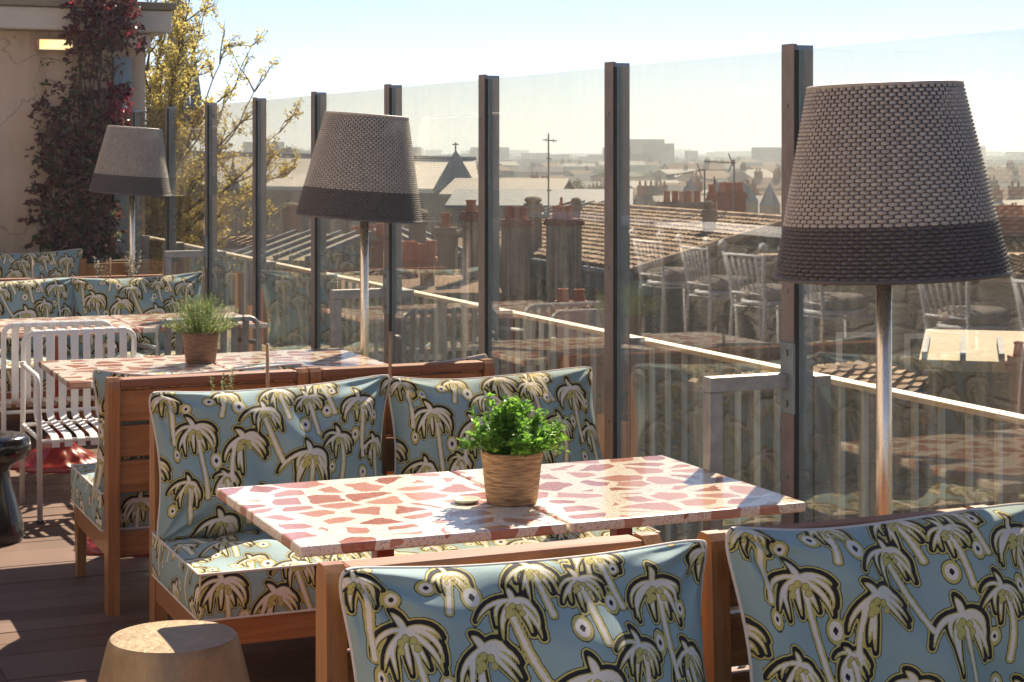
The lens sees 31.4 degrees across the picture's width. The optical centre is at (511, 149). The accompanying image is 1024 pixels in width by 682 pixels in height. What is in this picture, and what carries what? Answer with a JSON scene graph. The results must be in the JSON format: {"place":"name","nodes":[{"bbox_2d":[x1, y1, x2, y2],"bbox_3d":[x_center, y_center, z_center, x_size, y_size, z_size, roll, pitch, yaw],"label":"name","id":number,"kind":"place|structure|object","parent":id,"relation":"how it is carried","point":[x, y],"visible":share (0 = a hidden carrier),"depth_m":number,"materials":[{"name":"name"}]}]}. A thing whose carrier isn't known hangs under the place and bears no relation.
{"place":"outdoors","nodes":[
{"label":"outdoors","id":0,"kind":"place"},
{"bbox_2d":[151,0,201,233],"bbox_3d":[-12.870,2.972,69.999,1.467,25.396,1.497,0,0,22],"label":"tree","id":1,"kind":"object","parent":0,"point":[190,104],"depth_m":69.78,"materials":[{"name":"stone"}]},
{"bbox_2d":[0,418,748,681],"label":"deck floor","id":2,"kind":"structure","parent":0,"point":[57,624],"depth_m":6.66,"materials":[{"name":"brown wood"}]},
{"bbox_2d":[0,430,30,545],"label":"carved stool","id":3,"kind":"object","parent":2,"relation":"on","point":[15,447],"visible":1,"depth_m":7.74,"materials":[{"name":"black metal"}]},
{"bbox_2d":[0,389,87,436],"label":"lounge seat","id":4,"kind":"object","parent":2,"relation":"on","point":[82,416],"visible":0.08,"depth_m":10.55,"materials":[{"name":"fabric"}]},
{"bbox_2d":[0,354,80,392],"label":"seat cushion","id":5,"kind":"object","parent":4,"relation":"on","point":[8,373],"visible":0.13,"depth_m":10.42,"materials":[{"name":"fabric"}]},
{"bbox_2d":[0,277,75,355],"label":"scatter pillow","id":6,"kind":"object","parent":5,"relation":"on","point":[43,298],"visible":0.59,"depth_m":10.91,"materials":[{"name":"fabric"}]},
{"bbox_2d":[0,404,91,421],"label":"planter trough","id":7,"kind":"object","parent":2,"relation":"on","point":[14,417],"depth_m":11.25,"materials":[{"name":"brown wood"}]},
{"bbox_2d":[0,319,115,429],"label":"slatted chair","id":8,"kind":"object","parent":2,"relation":"on","point":[15,326],"visible":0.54,"depth_m":9.05,"materials":[{"name":"white metal"}]},
{"bbox_2d":[0,315,137,473],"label":"terrazzo table","id":9,"kind":"object","parent":2,"relation":"on","point":[62,458],"visible":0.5,"depth_m":9.56,"materials":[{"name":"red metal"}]},
{"bbox_2d":[19,326,143,523],"bbox_3d":[-1.970,1.259,8.498,0.585,0.823,0.531,0,0,-25],"label":"slatted chair","id":10,"kind":"object","parent":2,"relation":"on","point":[55,440],"visible":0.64,"depth_m":8.60,"materials":[{"name":"white metal"}]},
{"bbox_2d":[72,307,97,434],"bbox_3d":[-2.227,1.244,11.047,0.745,0.852,0.711,0,0,-23],"label":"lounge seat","id":11,"kind":"object","parent":2,"relation":"on","point":[94,414],"visible":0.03,"depth_m":10.59,"materials":[{"name":"brown wood"}]},
{"bbox_2d":[79,348,174,388],"bbox_3d":[-2.207,1.290,11.000,0.787,0.183,0.665,0,0,-23],"label":"seat cushion","id":12,"kind":"object","parent":11,"relation":"on","point":[146,352],"visible":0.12,"depth_m":10.91,"materials":[{"name":"fabric"}]},
{"bbox_2d":[73,272,202,354],"bbox_3d":[-2.283,1.001,11.192,0.820,0.500,0.233,0,-13,-23],"label":"scatter pillow","id":13,"kind":"object","parent":12,"relation":"on","point":[123,296],"visible":0.57,"depth_m":11.12,"materials":[{"name":"fabric"}]},
{"bbox_2d":[79,254,128,275],"bbox_3d":[-3.242,1.255,14.396,0.550,0.830,0.470,0,0,-35],"label":"planter box","id":14,"kind":"object","parent":2,"relation":"on","point":[88,267],"visible":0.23,"depth_m":14.21,"materials":[{"name":"brown wood"}]},
{"bbox_2d":[17,0,146,259],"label":"creeper","id":15,"kind":"object","parent":14,"relation":"in","point":[86,158],"visible":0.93,"depth_m":14.46,"materials":[{"name":"red plant"}]},
{"bbox_2d":[88,125,171,274],"bbox_3d":[-2.718,0.747,12.985,0.579,1.847,0.580,0,0,-23],"label":"floor lamp","id":16,"kind":"object","parent":2,"relation":"on","point":[131,162],"visible":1,"depth_m":12.79,"materials":[{"name":"grey fabric"}]},
{"bbox_2d":[39,355,224,556],"bbox_3d":[-1.593,1.295,7.716,0.682,0.750,0.800,0,0,-23],"label":"terrazzo table","id":17,"kind":"object","parent":2,"relation":"on","point":[74,374],"visible":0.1,"depth_m":7.71,"materials":[{"name":"multicoloured stone"}]},
{"bbox_2d":[157,293,243,363],"bbox_3d":[-1.342,0.767,7.886,0.358,0.304,0.350,0,0,2],"label":"thyme pot","id":18,"kind":"object","parent":17,"relation":"on","point":[200,343],"visible":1,"depth_m":7.83,"materials":[{"name":"green plant"}]},
{"bbox_2d":[131,110,148,274],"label":"screen post","id":19,"kind":"object","parent":2,"relation":"on","point":[141,242],"visible":0.34,"depth_m":14.23,"materials":[{"name":"metal"}]},
{"bbox_2d":[98,620,249,681],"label":"drum stool","id":20,"kind":"object","parent":2,"relation":"on","point":[183,651],"visible":1,"depth_m":4.49,"materials":[{"name":"stone"}]},
{"bbox_2d":[165,106,183,274],"bbox_3d":[-2.435,0.677,13.156,0.129,1.985,0.078,0,0,-23],"label":"screen post","id":21,"kind":"object","parent":2,"relation":"on","point":[171,244],"visible":0.54,"depth_m":13.12,"materials":[{"name":"metal"}]},
{"bbox_2d":[164,236,206,275],"bbox_3d":[-2.142,1.120,11.968,0.274,1.100,0.070,0,0,-23],"label":"bracing frame","id":22,"kind":"object","parent":2,"relation":"on","point":[169,256],"visible":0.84,"depth_m":11.95,"materials":[{"name":"metal"}]},
{"bbox_2d":[111,311,267,354],"bbox_3d":[-1.768,1.295,9.926,0.682,0.750,0.800,0,0,-23],"label":"terrazzo table","id":23,"kind":"object","parent":2,"relation":"on","point":[145,323],"visible":0.06,"depth_m":9.84,"materials":[{"name":"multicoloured stone"}]},
{"bbox_2d":[74,367,308,616],"bbox_3d":[-1.241,1.244,6.996,0.745,0.852,0.711,0,0,-23],"label":"lounge seat","id":24,"kind":"object","parent":2,"relation":"on","point":[113,542],"visible":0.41,"depth_m":6.59,"materials":[{"name":"brown wood"}]},
{"bbox_2d":[70,463,148,531],"bbox_3d":[-1.261,1.290,7.043,0.787,0.183,0.665,0,0,-23],"label":"seat cushion","id":25,"kind":"object","parent":24,"relation":"on","point":[86,501],"visible":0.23,"depth_m":6.66,"materials":[{"name":"fabric"}]},
{"bbox_2d":[92,363,304,492],"bbox_3d":[-1.180,1.036,6.853,0.810,0.492,0.232,0,13,-23],"label":"scatter pillow","id":26,"kind":"object","parent":25,"relation":"on","point":[99,376],"visible":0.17,"depth_m":6.67,"materials":[{"name":"fabric"}]},
{"bbox_2d":[137,315,260,355],"bbox_3d":[-1.637,1.259,9.485,0.585,0.823,0.531,0,0,-25],"label":"slatted chair","id":27,"kind":"object","parent":2,"relation":"on","point":[244,339],"visible":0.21,"depth_m":9.35,"materials":[{"name":"metal"}]},
{"bbox_2d":[205,102,225,352],"bbox_3d":[-1.962,0.677,12.053,0.129,1.985,0.078,0,0,-23],"label":"screen post","id":28,"kind":"object","parent":2,"relation":"on","point":[215,278],"visible":0.61,"depth_m":12.02,"materials":[{"name":"metal"}]},
{"bbox_2d":[149,410,315,643],"bbox_3d":[-0.711,1.244,5.822,0.745,0.852,0.711,0,0,-23],"label":"lounge seat","id":29,"kind":"object","parent":2,"relation":"on","point":[163,602],"visible":0.11,"depth_m":5.49,"materials":[{"name":"brown wood"}]},
{"bbox_2d":[151,529,440,621],"bbox_3d":[-0.691,1.290,5.775,0.787,0.183,0.665,0,0,-23],"label":"seat cushion","id":30,"kind":"object","parent":29,"relation":"on","point":[251,573],"visible":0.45,"depth_m":5.45,"materials":[{"name":"fabric"}]},
{"bbox_2d":[149,374,389,539],"bbox_3d":[-0.766,1.001,5.967,0.820,0.500,0.233,0,-13,-23],"label":"scatter pillow","id":31,"kind":"object","parent":30,"relation":"on","point":[209,444],"visible":0.73,"depth_m":5.88,"materials":[{"name":"fabric"}]},
{"bbox_2d":[252,97,275,351],"bbox_3d":[-1.489,0.677,10.950,0.129,1.985,0.078,0,0,-23],"label":"screen post","id":32,"kind":"object","parent":2,"relation":"on","point":[263,290],"visible":0.56,"depth_m":10.91,"materials":[{"name":"metal"}]},
{"bbox_2d":[213,348,386,368],"bbox_3d":[-0.959,1.295,7.988,0.682,0.750,0.800,0,0,-23],"label":"terrazzo table","id":33,"kind":"object","parent":2,"relation":"on","point":[336,357],"visible":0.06,"depth_m":8.05,"materials":[{"name":"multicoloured stone"}]},
{"bbox_2d":[311,91,336,348],"bbox_3d":[-1.016,0.677,9.847,0.129,1.985,0.078,0,0,-23],"label":"screen post","id":34,"kind":"object","parent":2,"relation":"on","point":[323,282],"visible":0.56,"depth_m":9.81,"materials":[{"name":"metal"}]},
{"bbox_2d":[295,111,422,357],"bbox_3d":[-0.695,0.746,8.303,0.579,1.847,0.580,0,0,-23],"label":"floor lamp","id":35,"kind":"object","parent":2,"relation":"on","point":[362,169],"visible":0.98,"depth_m":8.11,"materials":[{"name":"grey wicker"}]},
{"bbox_2d":[330,269,388,347],"bbox_3d":[-0.723,1.120,8.660,0.274,1.100,0.070,0,0,-23],"label":"bracing frame","id":36,"kind":"object","parent":2,"relation":"on","point":[337,296],"visible":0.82,"depth_m":8.62,"materials":[{"name":"metal"}]},
{"bbox_2d":[382,394,394,475],"bbox_3d":[-0.017,1.244,6.119,0.745,0.852,0.711,0,0,-23],"label":"lounge seat","id":37,"kind":"object","parent":2,"relation":"on","point":[388,456],"visible":0.06,"depth_m":6.27,"materials":[{"name":"brown wood"}]},
{"bbox_2d":[429,526,660,551],"bbox_3d":[0.003,1.290,6.072,0.787,0.183,0.665,0,0,-23],"label":"seat cushion","id":38,"kind":"object","parent":37,"relation":"on","point":[519,541],"visible":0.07,"depth_m":5.78,"materials":[{"name":"fabric"}]},
{"bbox_2d":[388,366,602,474],"bbox_3d":[-0.034,1.004,6.285,0.821,0.488,0.223,0,-13,-23],"label":"scatter pillow","id":39,"kind":"object","parent":38,"relation":"on","point":[432,421],"visible":0.59,"depth_m":6.20,"materials":[{"name":"fabric"}]},
{"bbox_2d":[216,471,565,557],"bbox_3d":[-0.335,1.295,4.731,0.682,0.750,0.800,0,0,-23],"label":"terrazzo table","id":40,"kind":"object","parent":2,"relation":"on","point":[380,516],"visible":0.94,"depth_m":4.60,"materials":[{"name":"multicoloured stone"}]},
{"bbox_2d":[457,392,570,506],"bbox_3d":[0.009,0.777,4.759,0.300,0.285,0.296,0,0,-23],"label":"basil pot","id":41,"kind":"object","parent":40,"relation":"on","point":[512,469],"visible":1,"depth_m":4.71,"materials":[{"name":"green plant"}]},
{"bbox_2d":[384,84,413,363],"bbox_3d":[-0.544,0.677,8.744,0.129,1.985,0.078,0,0,-23],"label":"screen post","id":42,"kind":"object","parent":2,"relation":"on","point":[399,320],"visible":0.47,"depth_m":8.71,"materials":[{"name":"metal"}]},
{"bbox_2d":[307,358,494,400],"bbox_3d":[-0.550,1.244,7.293,0.745,0.852,0.711,0,0,-23],"label":"lounge seat","id":43,"kind":"object","parent":2,"relation":"on","point":[476,368],"visible":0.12,"depth_m":6.99,"materials":[{"name":"brown wood"}]},
{"bbox_2d":[316,531,661,681],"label":"lounge seat","id":44,"kind":"object","parent":2,"relation":"on","point":[333,659],"visible":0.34,"depth_m":3.65,"materials":[{"name":"brown wood"}]},
{"bbox_3d":[0.111,1.290,3.410,0.787,0.183,0.665,0,0,-23],"label":"seat cushion","id":45,"kind":"object","parent":44,"relation":"on","visible":0},
{"bbox_2d":[339,539,706,681],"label":"scatter pillow","id":46,"kind":"object","parent":45,"relation":"on","point":[629,615],"visible":1,"depth_m":3.57,"materials":[{"name":"fabric"}]},
{"bbox_2d":[478,74,512,375],"bbox_3d":[-0.071,0.677,7.641,0.129,1.985,0.078,0,0,-23],"label":"screen post","id":47,"kind":"object","parent":2,"relation":"on","point":[495,333],"visible":0.52,"depth_m":7.61,"materials":[{"name":"metal"}]},
{"bbox_2d":[149,236,1023,606],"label":"railing","id":48,"kind":"object","parent":2,"relation":"on","point":[943,404],"visible":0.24,"depth_m":6.65,"materials":[{"name":"metal"}]},
{"bbox_2d":[604,61,644,459],"bbox_3d":[0.402,0.677,6.538,0.129,1.985,0.078,0,0,-23],"label":"screen post","id":49,"kind":"object","parent":2,"relation":"on","point":[624,393],"visible":0.58,"depth_m":6.50,"materials":[{"name":"metal"}]},
{"bbox_2d":[453,455,805,535],"bbox_3d":[0.299,1.295,5.003,0.682,0.750,0.800,0,0,-23],"label":"terrazzo table","id":50,"kind":"object","parent":2,"relation":"on","point":[620,496],"visible":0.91,"depth_m":4.86,"materials":[{"name":"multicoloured stone"}]},
{"bbox_2d":[703,341,794,530],"bbox_3d":[0.695,1.120,5.351,0.274,1.100,0.070,0,0,-23],"label":"bracing frame","id":51,"kind":"object","parent":2,"relation":"on","point":[782,380],"visible":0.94,"depth_m":5.32,"materials":[{"name":"metal"}]},
{"bbox_2d":[781,43,830,524],"bbox_3d":[0.875,0.677,5.435,0.129,1.985,0.078,0,0,-23],"label":"screen post","id":52,"kind":"object","parent":2,"relation":"on","point":[806,453],"visible":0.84,"depth_m":5.40,"materials":[{"name":"metal"}]},
{"bbox_2d":[697,505,986,681],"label":"lounge seat","id":53,"kind":"object","parent":2,"relation":"on","point":[724,644],"visible":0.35,"depth_m":3.88,"materials":[{"name":"brown wood"}]},
{"bbox_3d":[0.899,1.290,3.704,0.787,0.183,0.665,0,0,-23],"label":"seat cushion","id":54,"kind":"object","parent":53,"relation":"on","visible":0},
{"bbox_2d":[725,503,1023,681],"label":"scatter pillow","id":55,"kind":"object","parent":54,"relation":"on","point":[937,597],"visible":1,"depth_m":3.81,"materials":[{"name":"fabric"}]},
{"bbox_2d":[774,80,1012,515],"bbox_3d":[0.942,0.749,4.526,0.580,1.841,0.580,0,0,-23],"label":"floor lamp","id":56,"kind":"object","parent":2,"relation":"on","point":[890,186],"visible":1,"depth_m":4.33,"materials":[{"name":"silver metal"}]},
{"bbox_2d":[337,275,501,362],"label":"stone house","id":57,"kind":"structure","parent":0,"point":[455,286],"depth_m":32.02,"materials":[{"name":"stone"}]},
{"bbox_2d":[402,241,419,277],"bbox_3d":[-1.965,2.499,35.000,0.444,1.510,0.321,0,0,0],"label":"chimney stack","id":58,"kind":"object","parent":57,"relation":"on","point":[410,264],"visible":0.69,"depth_m":34.89,"materials":[{"name":"red brick"}]},
{"bbox_2d":[417,240,437,285],"bbox_3d":[-1.528,2.355,33.000,0.374,1.427,0.308,0,0,0],"label":"chimney stack","id":59,"kind":"object","parent":57,"relation":"on","point":[427,259],"visible":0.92,"depth_m":32.90,"materials":[{"name":"red brick"}]},
{"bbox_2d":[459,200,477,280],"bbox_3d":[-0.751,1.962,34.000,0.386,2.065,0.386,0,0,-15],"label":"chimney stack","id":60,"kind":"object","parent":57,"relation":"on","point":[468,216],"visible":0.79,"depth_m":33.86,"materials":[{"name":"ceramic"}]},
{"bbox_2d":[431,213,460,274],"bbox_3d":[-1.373,2.356,38.000,0.553,2.088,0.420,0,0,10],"label":"chimney stack","id":61,"kind":"object","parent":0,"point":[445,234],"visible":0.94,"depth_m":37.84,"materials":[{"name":"stone"}]},
{"bbox_2d":[499,206,532,295],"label":"chimney stack","id":62,"kind":"object","parent":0,"point":[515,224],"visible":0.98,"depth_m":40.82,"materials":[{"name":"brick"}]},
{"bbox_2d":[543,205,583,305],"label":"chimney stack","id":63,"kind":"object","parent":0,"point":[563,247],"visible":0.94,"depth_m":42.30,"materials":[{"name":"brick"}]},
{"bbox_2d":[552,288,589,368],"bbox_3d":[0.775,2.365,24.000,0.487,1.080,0.218,0,0,0],"label":"chimney stack","id":64,"kind":"object","parent":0,"point":[576,309],"visible":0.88,"depth_m":23.94,"materials":[{"name":"red brick"}]},
{"bbox_2d":[442,153,706,154],"bbox_3d":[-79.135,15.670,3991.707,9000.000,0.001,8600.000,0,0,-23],"label":"ground","id":65,"kind":"structure","parent":0,"point":[552,153],"depth_m":8075.34,"materials":[{"name":"grey"}]},
{"bbox_2d":[145,0,303,300],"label":"spring tree","id":66,"kind":"object","parent":65,"relation":"on","point":[155,92],"visible":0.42,"depth_m":20.04,"materials":[{"name":"yellow plant"}]},
{"bbox_2d":[226,151,239,235],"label":"stone pinnacle","id":67,"kind":"object","parent":65,"relation":"on","point":[234,226],"visible":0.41,"depth_m":94.73,"materials":[{"name":"stone"}]},
{"bbox_2d":[187,234,279,352],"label":"stone house","id":68,"kind":"structure","parent":65,"relation":"on","point":[234,243],"depth_m":43.06,"materials":[{"name":"stone"}]},
{"bbox_2d":[280,202,299,233],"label":"chimney stack","id":69,"kind":"object","parent":68,"relation":"on","point":[290,219],"visible":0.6,"depth_m":44.82,"materials":[{"name":"stone"}]},
{"bbox_2d":[229,229,376,351],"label":"metal roof house","id":70,"kind":"structure","parent":65,"relation":"on","point":[292,247],"depth_m":39.99,"materials":[{"name":"stone"}]},
{"bbox_2d":[369,223,383,274],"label":"chimney stack","id":71,"kind":"object","parent":70,"relation":"on","point":[376,250],"visible":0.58,"depth_m":41.82,"materials":[{"name":"red brick"}]},
{"bbox_2d":[407,209,428,274],"bbox_3d":[-2.077,2.362,40.000,0.499,2.152,0.491,0,0,-8],"label":"chimney stack","id":72,"kind":"object","parent":70,"relation":"on","point":[416,233],"visible":0.39,"depth_m":39.85,"materials":[{"name":"brick"}]},
{"bbox_2d":[192,151,477,238],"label":"church","id":73,"kind":"structure","parent":65,"relation":"on","point":[281,191],"depth_m":119.44,"materials":[{"name":"stone"}]},
{"bbox_2d":[432,142,471,226],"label":"church turret","id":74,"kind":"object","parent":65,"relation":"on","point":[455,167],"visible":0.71,"depth_m":103.64,"materials":[{"name":"stone"}]},
{"bbox_2d":[458,238,505,308],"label":"stone house","id":75,"kind":"structure","parent":65,"relation":"on","point":[502,302],"depth_m":47.83,"materials":[{"name":"stone"}]},
{"bbox_2d":[439,178,576,226],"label":"hall","id":76,"kind":"structure","parent":65,"relation":"on","point":[447,191],"depth_m":97.56,"materials":[{"name":"stone"}]},
{"bbox_2d":[507,161,562,176],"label":"distant house","id":77,"kind":"structure","parent":65,"relation":"on","point":[525,171],"depth_m":415.57,"materials":[{"name":"stone"}]},
{"bbox_2d":[445,189,633,237],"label":"hall","id":78,"kind":"structure","parent":65,"relation":"on","point":[456,201],"depth_m":75.79,"materials":[{"name":"stone"}]},
{"bbox_2d":[224,139,1023,169],"bbox_3d":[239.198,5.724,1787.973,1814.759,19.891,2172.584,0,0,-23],"label":"distant city","id":79,"kind":"object","parent":65,"relation":"on","point":[661,152],"visible":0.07,"depth_m":781.60},
{"bbox_2d":[499,202,780,542],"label":"tiled house","id":80,"kind":"structure","parent":65,"relation":"on","point":[684,291],"depth_m":44.12,"materials":[{"name":"tile"}]},
{"bbox_2d":[523,196,543,250],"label":"chimney stack","id":81,"kind":"object","parent":80,"relation":"on","point":[534,205],"visible":0.69,"depth_m":49.79,"materials":[{"name":"stone"}]},
{"bbox_2d":[655,191,703,208],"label":"chimney stack","id":82,"kind":"object","parent":80,"relation":"on","point":[682,201],"visible":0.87,"depth_m":55.88,"materials":[{"name":"brick"}]},
{"bbox_2d":[700,201,717,254],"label":"chimney stack","id":83,"kind":"object","parent":80,"relation":"on","point":[708,213],"visible":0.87,"depth_m":45.87,"materials":[{"name":"stone"}]},
{"bbox_2d":[715,182,747,249],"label":"chimney stack","id":84,"kind":"object","parent":80,"relation":"on","point":[724,195],"visible":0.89,"depth_m":49.78,"materials":[{"name":"red brick"}]},
{"bbox_2d":[633,181,678,205],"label":"distant house","id":85,"kind":"structure","parent":65,"relation":"on","point":[645,194],"depth_m":162.73,"materials":[{"name":"paint"}]},
{"bbox_2d":[646,163,697,179],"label":"distant house","id":86,"kind":"structure","parent":65,"relation":"on","point":[664,173],"depth_m":366.22,"materials":[{"name":"stone"}]},
{"bbox_2d":[662,157,726,171],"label":"distant house","id":87,"kind":"structure","parent":65,"relation":"on","point":[707,166],"depth_m":376.13,"materials":[{"name":"paint"}]},
{"bbox_2d":[674,171,731,181],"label":"distant house","id":88,"kind":"structure","parent":65,"relation":"on","point":[710,175],"depth_m":332.85,"materials":[{"name":"paint"}]},
{"bbox_2d":[726,162,772,181],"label":"distant house","id":89,"kind":"structure","parent":65,"relation":"on","point":[742,174],"depth_m":298.84,"materials":[{"name":"white paint"}]},
{"bbox_2d":[743,183,758,212],"bbox_3d":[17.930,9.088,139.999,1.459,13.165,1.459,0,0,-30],"label":"building","id":90,"kind":"structure","parent":65,"relation":"on","point":[752,200],"depth_m":139.58,"materials":[{"name":"stone"}]},
{"bbox_2d":[759,183,780,214],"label":"slate turret","id":91,"kind":"object","parent":65,"relation":"on","point":[769,203],"visible":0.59,"depth_m":129.50,"materials":[{"name":"stone"}]},
{"bbox_2d":[687,360,927,610],"bbox_3d":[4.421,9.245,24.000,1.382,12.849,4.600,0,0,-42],"label":"tiled house","id":92,"kind":"structure","parent":65,"relation":"on","point":[862,371],"depth_m":23.51,"materials":[{"name":"paint"}]},
{"bbox_2d":[919,329,1023,510],"bbox_3d":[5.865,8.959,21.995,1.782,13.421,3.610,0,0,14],"label":"metal roof house","id":93,"kind":"structure","parent":65,"relation":"on","point":[966,366],"depth_m":20.45,"materials":[{"name":"stone"}]},
{"bbox_2d":[1004,341,1023,460],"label":"chimney stack","id":94,"kind":"object","parent":93,"relation":"on","point":[1014,364],"visible":0.99,"depth_m":19.93,"materials":[{"name":"brick"}]},
{"bbox_2d":[987,166,1023,181],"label":"distant house","id":95,"kind":"structure","parent":65,"relation":"on","point":[1015,175],"depth_m":310.82,"materials":[{"name":"stone"}]},
{"bbox_2d":[991,184,1023,207],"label":"distant house","id":96,"kind":"structure","parent":65,"relation":"on","point":[997,192],"depth_m":139.56,"materials":[{"name":"paint"}]},
{"bbox_2d":[137,0,1023,152],"label":"sky","id":97,"kind":"structure","parent":0,"point":[724,103],"materials":[{"name":"white"}]},
{"bbox_2d":[742,168,780,190],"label":"distant house","id":98,"kind":"structure","parent":0,"point":[761,181],"depth_m":243.62,"materials":[{"name":"paint"}]},
{"bbox_2d":[754,252,1023,375],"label":"stone house","id":99,"kind":"structure","parent":0,"point":[844,323],"depth_m":33.46,"materials":[{"name":"stone"}]},
{"bbox_2d":[836,332,875,363],"bbox_3d":[6.372,4.078,33.354,0.900,1.500,0.060,0,0,-4],"label":"window","id":100,"kind":"structure","parent":99,"relation":"in","point":[850,346],"depth_m":33.32,"materials":[{"name":"clear glass"}]},
{"bbox_2d":[904,333,927,375],"bbox_3d":[7.632,4.110,33.442,0.900,1.500,0.060,0,0,-4],"label":"window","id":101,"kind":"structure","parent":99,"relation":"in","point":[913,342],"depth_m":33.40,"materials":[{"name":"clear glass"}]},
{"bbox_2d":[1003,235,1023,251],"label":"tiled house","id":102,"kind":"structure","parent":0,"point":[1015,245],"depth_m":44.88,"materials":[{"name":"stone"}]},
{"bbox_2d":[996,204,1023,238],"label":"chimney stack","id":103,"kind":"object","parent":102,"relation":"on","point":[1011,219],"visible":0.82,"depth_m":45.82,"materials":[{"name":"red brick"}]},
{"bbox_3d":[-3.611,1.244,13.717,0.745,0.852,0.711,0,0,-23],"label":"lounge seat","id":104,"kind":"object","parent":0,"visible":0},
{"bbox_3d":[-3.591,1.290,13.671,0.787,0.183,0.665,0,0,-23],"label":"seat cushion","id":105,"kind":"object","parent":104,"relation":"on","visible":0},
{"bbox_2d":[0,249,82,277],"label":"scatter pillow","id":106,"kind":"object","parent":105,"relation":"on","point":[64,263],"visible":0.39,"depth_m":13.88,"materials":[{"name":"fabric"}]},
{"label":"terrace slab","id":107,"kind":"structure","parent":0,"visible":0},
{"bbox_2d":[0,0,176,258],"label":"terrace wall","id":108,"kind":"structure","parent":107,"relation":"on","point":[24,25],"depth_m":14.55,"materials":[{"name":"paint"}]},
{"bbox_2d":[36,38,74,51],"bbox_3d":[-3.656,-0.842,14.603,0.300,0.104,0.074,0,0,-23],"label":"wall light","id":109,"kind":"object","parent":108,"relation":"attached to","point":[49,44],"visible":0.73,"depth_m":14.57,"materials":[{"name":"glass"}]},
{"bbox_2d":[112,57,130,259],"bbox_3d":[-3.164,0.460,14.798,0.145,2.420,0.095,0,0,-23],"label":"steel upright","id":110,"kind":"object","parent":108,"relation":"attached to","point":[118,77],"visible":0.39,"depth_m":14.79,"materials":[{"name":"metal"}]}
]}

